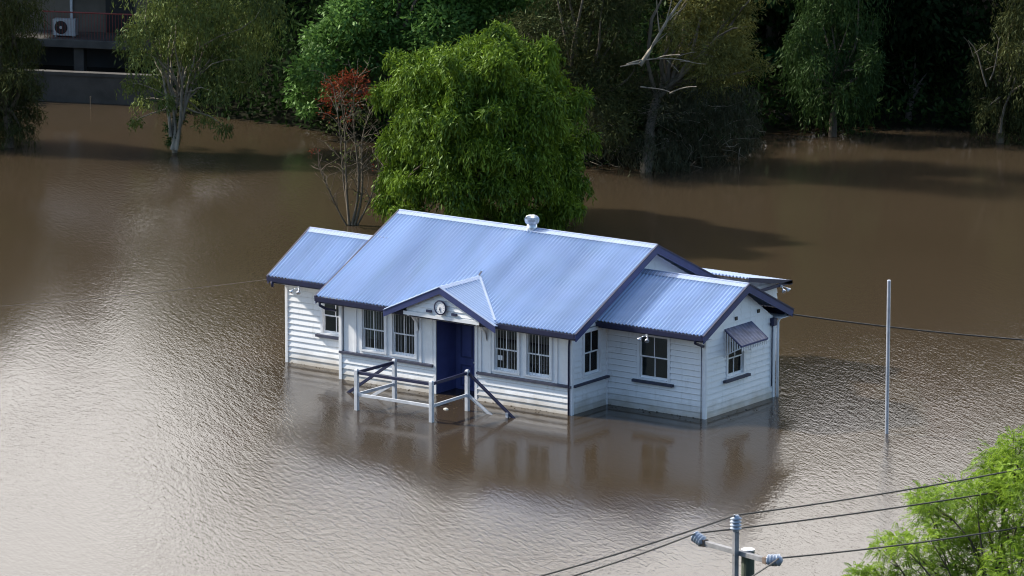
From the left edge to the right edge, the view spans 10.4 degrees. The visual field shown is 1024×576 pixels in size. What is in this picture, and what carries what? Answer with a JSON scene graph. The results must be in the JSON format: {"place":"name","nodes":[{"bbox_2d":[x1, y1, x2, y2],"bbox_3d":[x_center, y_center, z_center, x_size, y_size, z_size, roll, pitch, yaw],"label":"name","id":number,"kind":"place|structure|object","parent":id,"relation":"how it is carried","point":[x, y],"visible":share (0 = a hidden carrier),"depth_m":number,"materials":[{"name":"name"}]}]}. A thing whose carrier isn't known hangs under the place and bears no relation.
{"place":"outdoors","nodes":[
{"label":"outdoors","id":0,"kind":"place"},
{"bbox_2d":[0,63,1023,575],"bbox_3d":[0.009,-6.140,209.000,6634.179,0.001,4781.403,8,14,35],"label":"water","id":1,"kind":"structure","parent":0,"point":[192,429],"depth_m":164.57,"materials":[{"name":"brown liquid"}]},
{"bbox_2d":[0,0,57,149],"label":"she oak","id":2,"kind":"object","parent":1,"relation":"in","point":[12,92],"visible":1,"depth_m":203.03,"materials":[{"name":"green plant"}]},
{"bbox_2d":[111,0,294,152],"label":"gum tree","id":3,"kind":"object","parent":1,"relation":"in","point":[212,41],"visible":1,"depth_m":202.03,"materials":[{"name":"green plant"}]},
{"bbox_2d":[308,55,392,225],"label":"coral tree","id":4,"kind":"object","parent":1,"relation":"on","point":[354,221],"visible":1,"depth_m":189.10,"materials":[{"name":"brown plant"}]},
{"bbox_2d":[347,359,514,422],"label":"landing railing","id":5,"kind":"object","parent":1,"relation":"in","point":[431,405],"visible":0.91,"depth_m":161.41,"materials":[{"name":"white paint"}]},
{"bbox_2d":[363,19,602,230],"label":"pepper tree","id":6,"kind":"object","parent":1,"relation":"in","point":[479,129],"visible":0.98,"depth_m":186.29,"materials":[{"name":"green plant"}]},
{"bbox_2d":[266,209,793,418],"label":"weatherboard house","id":7,"kind":"structure","parent":1,"relation":"in","point":[635,324],"depth_m":163.05,"materials":[{"name":"white paint"}]},
{"bbox_2d":[7,279,266,305],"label":"service cable","id":8,"kind":"object","parent":7,"relation":"attached to","point":[135,294],"visible":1,"depth_m":169.97,"materials":[{"name":"black rubber"}]},
{"bbox_2d":[315,296,340,339],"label":"window","id":9,"kind":"structure","parent":7,"relation":"in","point":[324,333],"depth_m":167.02,"materials":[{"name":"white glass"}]},
{"bbox_2d":[359,309,386,354],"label":"window","id":10,"kind":"structure","parent":7,"relation":"in","point":[373,317],"depth_m":165.04,"materials":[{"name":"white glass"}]},
{"bbox_2d":[390,314,417,358],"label":"window","id":11,"kind":"structure","parent":7,"relation":"in","point":[393,352],"depth_m":164.35,"materials":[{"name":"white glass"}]},
{"bbox_2d":[434,300,446,314],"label":"wall clock","id":12,"kind":"object","parent":7,"relation":"attached to","point":[440,308],"depth_m":162.55,"materials":[{"name":"white plastic"}]},
{"bbox_2d":[456,323,474,390],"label":"door","id":13,"kind":"structure","parent":7,"relation":"in","point":[465,334],"depth_m":164.23,"materials":[{"name":"blue paint"}]},
{"bbox_2d":[492,329,519,374],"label":"window","id":14,"kind":"structure","parent":7,"relation":"in","point":[495,347],"depth_m":162.28,"materials":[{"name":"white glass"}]},
{"bbox_2d":[524,333,552,379],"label":"window","id":15,"kind":"structure","parent":7,"relation":"in","point":[527,372],"depth_m":161.65,"materials":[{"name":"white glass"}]},
{"bbox_2d":[582,326,601,377],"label":"window","id":16,"kind":"structure","parent":7,"relation":"in","point":[592,338],"depth_m":161.72,"materials":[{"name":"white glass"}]},
{"bbox_2d":[631,333,673,387],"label":"window","id":17,"kind":"structure","parent":7,"relation":"in","point":[653,380],"depth_m":161.53,"materials":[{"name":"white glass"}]},
{"bbox_2d":[723,338,750,383],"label":"window","id":18,"kind":"structure","parent":7,"relation":"in","point":[736,361],"depth_m":161.76,"materials":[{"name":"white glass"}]},
{"bbox_2d":[793,314,1023,340],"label":"service cable","id":19,"kind":"object","parent":7,"relation":"attached to","point":[908,328],"visible":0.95,"depth_m":164.50,"materials":[{"name":"black metal"}]},
{"bbox_2d":[885,280,890,433],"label":"flag pole","id":20,"kind":"object","parent":1,"relation":"in","point":[887,358],"visible":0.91,"depth_m":158.51,"materials":[{"name":"grey metal"}]},
{"bbox_2d":[131,0,1023,165],"bbox_3d":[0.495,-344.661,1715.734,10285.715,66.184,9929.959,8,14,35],"label":"ground","id":21,"kind":"structure","parent":0,"point":[274,119],"depth_m":209.62,"materials":[{"name":"soil"}]},
{"bbox_2d":[6,69,229,105],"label":"retaining wall","id":22,"kind":"structure","parent":21,"relation":"on","point":[80,86],"depth_m":212.83,"materials":[{"name":"concrete"}]},
{"bbox_2d":[1,0,261,70],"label":"balcony building","id":23,"kind":"structure","parent":21,"relation":"on","point":[91,44],"depth_m":219.64,"materials":[{"name":"concrete"}]},
{"bbox_2d":[53,18,77,36],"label":"air conditioner","id":24,"kind":"object","parent":23,"relation":"on","point":[67,27],"visible":0.99,"depth_m":218.50,"materials":[{"name":"white metal"}]},
{"bbox_2d":[105,0,132,31],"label":"doorway","id":25,"kind":"structure","parent":23,"relation":"in","point":[109,7],"depth_m":219.39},
{"bbox_2d":[280,0,558,129],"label":"jacaranda","id":26,"kind":"object","parent":21,"relation":"on","point":[407,27],"visible":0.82,"depth_m":203.98,"materials":[{"name":"green plant"}]},
{"bbox_2d":[0,0,1023,167],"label":"undergrowth","id":27,"kind":"object","parent":21,"relation":"on","point":[304,11],"visible":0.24,"depth_m":209.02,"materials":[{"name":"green plant"}]},
{"bbox_2d":[491,0,664,156],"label":"she oak","id":28,"kind":"object","parent":21,"relation":"on","point":[577,66],"visible":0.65,"depth_m":199.42,"materials":[{"name":"green plant"}]},
{"bbox_2d":[574,0,787,177],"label":"leaning tree","id":29,"kind":"object","parent":21,"relation":"on","point":[720,48],"visible":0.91,"depth_m":199.90,"materials":[{"name":"green plant"}]},
{"bbox_2d":[640,0,784,38],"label":"tree","id":30,"kind":"object","parent":21,"relation":"on","point":[654,2],"visible":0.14,"depth_m":212.41,"materials":[{"name":"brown plant"}]},
{"bbox_2d":[691,514,782,575],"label":"power pole","id":31,"kind":"object","parent":21,"relation":"on","point":[749,556],"visible":1,"depth_m":111.84,"materials":[{"name":"metal"}]},
{"bbox_2d":[540,468,1023,575],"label":"power line","id":32,"kind":"object","parent":31,"relation":"attached to","point":[774,510],"visible":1,"depth_m":112.58,"materials":[{"name":"black metal"}]},
{"bbox_2d":[572,491,1000,575],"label":"power line","id":33,"kind":"object","parent":31,"relation":"attached to","point":[781,523],"visible":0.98,"depth_m":114.72,"materials":[{"name":"black metal"}]},
{"bbox_2d":[752,526,1023,575],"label":"power line","id":34,"kind":"object","parent":31,"relation":"attached to","point":[887,546],"visible":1,"depth_m":114.39,"materials":[{"name":"black metal"}]},
{"bbox_2d":[768,110,789,120],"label":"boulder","id":35,"kind":"object","parent":21,"relation":"on","point":[787,117],"visible":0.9,"depth_m":208.16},
{"bbox_2d":[695,0,864,70],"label":"tree","id":36,"kind":"object","parent":21,"relation":"on","point":[774,14],"visible":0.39,"depth_m":210.01,"materials":[{"name":"green plant"}]},
{"bbox_2d":[747,47,817,93],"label":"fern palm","id":37,"kind":"object","parent":21,"relation":"on","point":[769,52],"visible":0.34,"depth_m":209.85,"materials":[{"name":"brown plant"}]},
{"bbox_2d":[771,0,895,136],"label":"willow","id":38,"kind":"object","parent":21,"relation":"on","point":[836,84],"visible":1,"depth_m":205.76,"materials":[{"name":"green plant"}]},
{"bbox_2d":[824,0,988,85],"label":"tree","id":39,"kind":"object","parent":21,"relation":"on","point":[922,14],"visible":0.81,"depth_m":209.47,"materials":[{"name":"green plant"}]},
{"bbox_2d":[877,23,944,120],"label":"willow","id":40,"kind":"object","parent":21,"relation":"on","point":[909,55],"visible":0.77,"depth_m":210.18,"materials":[{"name":"green plant"}]},
{"bbox_2d":[842,425,1023,575],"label":"feathery tree","id":41,"kind":"object","parent":21,"relation":"on","point":[1008,495],"visible":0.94,"depth_m":119.89,"materials":[{"name":"green plant"}]},
{"bbox_2d":[964,0,1023,146],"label":"willow","id":42,"kind":"object","parent":21,"relation":"on","point":[1007,90],"visible":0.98,"depth_m":204.27,"materials":[{"name":"green plant"}]}
]}

